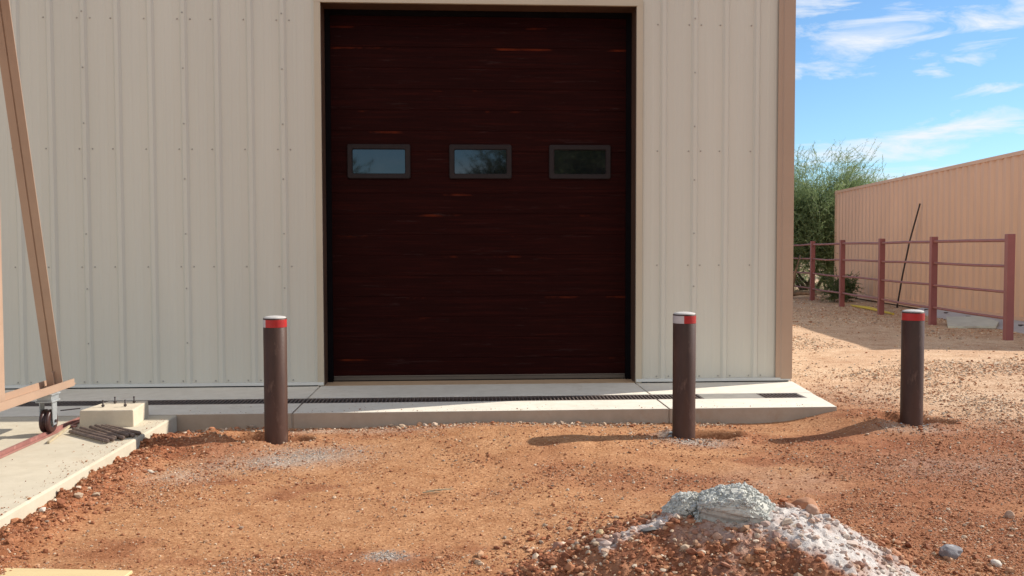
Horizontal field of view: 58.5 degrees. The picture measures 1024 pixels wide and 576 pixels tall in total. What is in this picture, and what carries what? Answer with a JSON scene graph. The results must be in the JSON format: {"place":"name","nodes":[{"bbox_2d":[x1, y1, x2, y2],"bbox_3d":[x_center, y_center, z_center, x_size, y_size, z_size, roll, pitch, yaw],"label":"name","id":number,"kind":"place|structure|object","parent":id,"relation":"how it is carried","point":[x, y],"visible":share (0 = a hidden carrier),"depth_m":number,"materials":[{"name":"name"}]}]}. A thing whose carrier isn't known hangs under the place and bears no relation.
{"place":"outdoors","nodes":[
{"label":"outdoors","id":0,"kind":"place"},
{"bbox_2d":[0,415,176,527],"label":"pavement","id":1,"kind":"structure","parent":0,"point":[32,465],"depth_m":5.75,"materials":[{"name":"concrete"}]},
{"bbox_2d":[0,417,79,458],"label":"gate track","id":2,"kind":"structure","parent":1,"relation":"on","point":[27,442],"depth_m":6.23,"materials":[{"name":"red metal"}]},
{"bbox_2d":[0,0,75,432],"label":"gate","id":3,"kind":"structure","parent":2,"relation":"on","point":[48,388],"depth_m":6.26,"materials":[{"name":"paint"}]},
{"bbox_2d":[47,425,70,443],"bbox_3d":[-3.182,1.025,6.430,0.016,0.021,0.573,-1,2,-12],"label":"wood strip","id":4,"kind":"object","parent":1,"relation":"on","point":[58,434],"visible":1,"depth_m":6.39,"materials":[{"name":"beige wood"}]},
{"bbox_2d":[68,430,109,442],"bbox_3d":[-2.930,1.026,6.325,0.552,0.029,0.028,2,3,39],"label":"steel bar","id":5,"kind":"object","parent":1,"relation":"on","point":[90,436],"visible":1,"depth_m":6.30,"materials":[{"name":"metal"}]},
{"bbox_2d":[72,427,114,441],"bbox_3d":[-2.931,1.023,6.391,0.589,0.029,0.028,2,3,39],"label":"steel bar","id":6,"kind":"object","parent":1,"relation":"on","point":[112,439],"visible":0.83,"depth_m":6.35,"materials":[{"name":"metal"}]},
{"bbox_2d":[79,426,116,439],"bbox_3d":[-2.919,1.021,6.437,0.545,0.029,0.028,2,3,41],"label":"steel bar","id":7,"kind":"object","parent":1,"relation":"on","point":[94,431],"visible":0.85,"depth_m":6.43,"materials":[{"name":"brown metal"}]},
{"bbox_2d":[89,425,124,439],"bbox_3d":[-2.865,1.020,6.457,0.577,0.029,0.028,2,3,44],"label":"steel bar","id":8,"kind":"object","parent":1,"relation":"on","point":[119,436],"visible":0.94,"depth_m":6.42,"materials":[{"name":"metal"}]},
{"bbox_2d":[94,424,128,436],"bbox_3d":[-2.859,1.017,6.522,0.522,0.029,0.028,2,3,42],"label":"steel bar","id":9,"kind":"object","parent":1,"relation":"on","point":[125,434],"visible":0.8,"depth_m":6.48,"materials":[{"name":"metal"}]},
{"bbox_2d":[79,396,148,426],"bbox_3d":[-3.002,0.931,6.950,0.394,0.186,0.429,0,2,-3],"label":"footing","id":10,"kind":"object","parent":1,"relation":"on","point":[125,413],"visible":0.99,"depth_m":6.75,"materials":[{"name":"concrete"}]},
{"bbox_2d":[101,424,134,436],"bbox_3d":[-2.815,1.017,6.522,0.518,0.029,0.028,2,3,42],"label":"steel bar","id":11,"kind":"object","parent":1,"relation":"on","point":[131,434],"visible":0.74,"depth_m":6.46,"materials":[{"name":"metal"}]},
{"bbox_2d":[105,424,140,434],"bbox_3d":[-2.796,1.016,6.559,0.457,0.029,0.028,2,3,37],"label":"steel bar","id":12,"kind":"object","parent":1,"relation":"on","point":[136,432],"visible":0.74,"depth_m":6.50,"materials":[{"name":"grey metal"}]},
{"bbox_2d":[0,403,803,514],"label":"gravel","id":13,"kind":"structure","parent":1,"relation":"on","point":[29,498],"depth_m":5.94,"materials":[{"name":"gravel"}]},
{"bbox_2d":[0,381,836,430],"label":"pavement","id":14,"kind":"structure","parent":0,"point":[722,411],"depth_m":7.60,"materials":[{"name":"concrete"}]},
{"bbox_2d":[15,394,703,406],"bbox_3d":[-3.634,0.998,7.793,10.620,0.030,0.260,0,2,-3],"label":"drain grate","id":15,"kind":"object","parent":14,"relation":"on","point":[367,400],"visible":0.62,"depth_m":7.97,"materials":[{"name":"black metal"}]},
{"bbox_2d":[697,394,763,398],"bbox_3d":[1.940,0.972,8.104,0.535,0.025,0.264,0,2,-3],"label":"drain cover","id":16,"kind":"object","parent":14,"relation":"on","point":[720,396],"visible":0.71,"depth_m":8.09,"materials":[{"name":"beige concrete"}]},
{"bbox_2d":[756,393,805,397],"bbox_3d":[2.394,0.971,8.130,0.365,0.030,0.260,0,2,-3],"label":"drain grate","id":17,"kind":"object","parent":14,"relation":"on","point":[779,395],"visible":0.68,"depth_m":8.16,"materials":[{"name":"grey metal"}]},
{"bbox_2d":[0,408,1014,572],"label":"gravel","id":18,"kind":"structure","parent":0,"point":[61,501],"depth_m":5.87,"materials":[{"name":"gravel"}]},
{"bbox_2d":[0,262,1023,575],"bbox_3d":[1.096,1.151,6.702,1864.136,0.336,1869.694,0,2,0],"label":"ground","id":19,"kind":"structure","parent":0,"point":[528,448],"depth_m":5.64,"materials":[{"name":"brown soil"}]},
{"bbox_2d":[0,568,132,575],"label":"board","id":20,"kind":"object","parent":19,"relation":"on","point":[44,572],"visible":1,"depth_m":3.97,"materials":[{"name":"beige wood"}]},
{"bbox_2d":[263,315,287,444],"bbox_3d":[-1.743,0.799,6.749,0.171,1.192,0.171,0,2,0],"label":"bollard","id":21,"kind":"object","parent":19,"relation":"on","point":[275,380],"visible":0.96,"depth_m":6.67,"materials":[{"name":"metal"}]},
{"bbox_2d":[0,0,795,388],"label":"metal building","id":22,"kind":"structure","parent":19,"relation":"on","point":[410,192],"depth_m":8.87,"materials":[{"name":"paint"}]},
{"bbox_2d":[330,15,625,381],"bbox_3d":[-0.316,-0.893,9.039,3.000,3.623,0.074,0,2,-3],"label":"door","id":23,"kind":"structure","parent":22,"relation":"in","point":[478,164],"depth_m":9.02,"materials":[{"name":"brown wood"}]},
{"bbox_2d":[423,489,448,492],"bbox_3d":[-0.425,1.176,5.303,0.185,0.019,0.065,0,2,-4],"label":"twig","id":24,"kind":"object","parent":19,"relation":"on","point":[428,491],"visible":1,"depth_m":5.29,"materials":[{"name":"brown wood"}]},
{"bbox_2d":[131,416,1023,561],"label":"gravel","id":25,"kind":"structure","parent":19,"relation":"on","point":[387,551],"depth_m":6.21,"materials":[{"name":"grey gravel"}]},
{"bbox_2d":[672,312,695,439],"bbox_3d":[1.285,0.781,6.828,0.171,1.209,0.171,0,2,0],"label":"bollard","id":26,"kind":"object","parent":19,"relation":"on","point":[684,374],"visible":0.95,"depth_m":6.75,"materials":[{"name":"metal"}]},
{"bbox_2d":[465,498,1016,575],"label":"dirt pile","id":27,"kind":"object","parent":19,"relation":"on","point":[789,539],"visible":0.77,"depth_m":3.66,"materials":[{"name":"soil"}]},
{"bbox_2d":[552,542,562,548],"bbox_3d":[0.214,1.201,4.234,0.055,0.056,0.055,0,2,0],"label":"rock","id":28,"kind":"object","parent":27,"relation":"on","point":[555,544],"visible":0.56,"depth_m":4.22,"materials":[{"name":"stone"}]},
{"bbox_2d":[596,529,602,533],"bbox_3d":[0.385,1.075,3.999,0.037,0.042,0.047,0,2,0],"label":"rock","id":29,"kind":"object","parent":27,"relation":"on","point":[599,531],"visible":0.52,"depth_m":3.99,"materials":[{"name":"stone"}]},
{"bbox_2d":[640,527,656,531],"bbox_3d":[0.570,1.002,3.795,0.074,0.018,0.049,-1,2,-17],"label":"rock","id":30,"kind":"object","parent":27,"relation":"on","point":[648,529],"visible":1,"depth_m":3.78,"materials":[{"name":"stone"}]},
{"bbox_2d":[661,491,699,516],"bbox_3d":[0.732,0.939,3.924,0.184,0.129,0.174,0,2,0],"label":"concrete lump","id":31,"kind":"object","parent":27,"relation":"on","point":[683,503],"visible":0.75,"depth_m":3.88,"materials":[{"name":"grey concrete"}]},
{"bbox_2d":[693,482,775,523],"bbox_3d":[0.936,0.922,3.843,0.332,0.205,0.276,1,2,18],"label":"concrete lump","id":32,"kind":"object","parent":27,"relation":"on","point":[744,502],"visible":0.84,"depth_m":3.76,"materials":[{"name":"grey concrete"}]},
{"bbox_2d":[791,497,819,511],"bbox_3d":[1.302,0.970,4.070,0.107,0.081,0.137,0,2,0],"label":"rock","id":33,"kind":"object","parent":27,"relation":"on","point":[803,502],"visible":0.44,"depth_m":4.03,"materials":[{"name":"stone"}]},
{"bbox_2d":[805,504,819,514],"bbox_3d":[1.261,0.938,3.843,0.060,0.061,0.060,0,2,0],"label":"rock","id":34,"kind":"object","parent":27,"relation":"on","point":[812,509],"visible":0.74,"depth_m":3.82,"materials":[{"name":"stone"}]},
{"bbox_2d":[939,544,962,558],"bbox_3d":[2.029,1.225,4.228,0.101,0.076,0.087,-2,3,-33],"label":"rock","id":35,"kind":"object","parent":27,"relation":"on","point":[952,551],"visible":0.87,"depth_m":4.20,"materials":[{"name":"stone"}]},
{"bbox_2d":[793,255,816,295],"bbox_3d":[7.472,-0.271,23.905,1.068,1.178,0.327,0,2,0],"label":"dead branch","id":36,"kind":"object","parent":19,"relation":"on","point":[798,293],"visible":0.44,"depth_m":23.89,"materials":[{"name":"brown wood"}]},
{"bbox_2d":[817,261,866,301],"bbox_3d":[7.941,0.043,22.231,1.043,1.437,1.637,2,3,38],"label":"shrub","id":37,"kind":"object","parent":19,"relation":"on","point":[849,287],"visible":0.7,"depth_m":22.27,"materials":[{"name":"green plant"}]},
{"bbox_2d":[793,137,905,291],"bbox_3d":[9.324,-1.781,28.641,7.679,5.820,7.644,0,2,0],"label":"palo verde tree","id":38,"kind":"object","parent":19,"relation":"on","point":[814,211],"visible":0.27,"depth_m":26.87,"materials":[{"name":"green plant"}]},
{"bbox_2d":[851,304,893,314],"bbox_3d":[7.556,0.434,19.286,0.108,0.063,2.911,0,2,4],"label":"strap","id":39,"kind":"object","parent":19,"relation":"on","point":[871,308],"visible":0.85,"depth_m":19.25,"materials":[{"name":"yellow plastic"}]},
{"bbox_2d":[793,234,1015,340],"bbox_3d":[7.318,-0.174,19.157,0.104,1.690,12.924,0,2,3],"label":"fence","id":40,"kind":"object","parent":19,"relation":"on","point":[1007,317],"visible":0.86,"depth_m":15.38,"materials":[{"name":"brown metal"}]},
{"bbox_2d":[792,289,1023,446],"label":"gravel","id":41,"kind":"structure","parent":19,"relation":"on","point":[996,364],"depth_m":9.98,"materials":[{"name":"beige gravel"}]},
{"bbox_2d":[896,203,920,307],"bbox_3d":[8.500,-0.652,19.630,0.047,2.291,0.769,-1,2,-12],"label":"pole","id":42,"kind":"object","parent":19,"relation":"on","point":[907,253],"visible":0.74,"depth_m":19.63,"materials":[{"name":"black metal"}]},
{"bbox_2d":[900,309,924,426],"bbox_3d":[3.167,0.767,7.238,0.171,1.195,0.171,0,2,0],"label":"bollard","id":43,"kind":"object","parent":19,"relation":"on","point":[912,365],"visible":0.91,"depth_m":7.17,"materials":[{"name":"metal"}]},
{"bbox_2d":[834,150,1023,320],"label":"shipping container","id":44,"kind":"object","parent":19,"relation":"on","point":[981,199],"visible":0.8,"depth_m":18.12,"materials":[{"name":"metal"}]},
{"bbox_2d":[916,308,1023,333],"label":"sheet panel","id":45,"kind":"object","parent":19,"relation":"on","point":[1018,325],"visible":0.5,"depth_m":16.23,"materials":[{"name":"grey metal"}]},
{"bbox_2d":[946,316,998,327],"bbox_3d":[7.617,0.564,15.113,0.768,0.130,1.132,1,3,24],"label":"broken panel","id":46,"kind":"object","parent":19,"relation":"on","point":[967,322],"visible":1,"depth_m":15.04,"materials":[{"name":"grey concrete"}]},
{"bbox_2d":[990,559,1001,566],"bbox_3d":[2.180,1.242,4.115,0.049,0.036,0.045,2,3,38],"label":"rock","id":47,"kind":"object","parent":19,"relation":"on","point":[996,563],"visible":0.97,"depth_m":4.10,"materials":[{"name":"stone"}]},
{"bbox_2d":[1004,510,1014,518],"bbox_3d":[2.630,1.202,4.836,0.043,0.049,0.055,0,2,0],"label":"rock","id":48,"kind":"object","parent":19,"relation":"on","point":[1009,514],"visible":1,"depth_m":4.82,"materials":[{"name":"stone"}]},
{"bbox_2d":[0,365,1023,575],"bbox_3d":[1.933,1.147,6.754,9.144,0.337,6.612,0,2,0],"label":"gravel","id":49,"kind":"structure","parent":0,"point":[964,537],"depth_m":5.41,"materials":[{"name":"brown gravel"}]},
{"bbox_2d":[794,0,1023,186],"label":"sky","id":50,"kind":"structure","parent":0,"point":[939,83],"materials":[{"name":"blue"}]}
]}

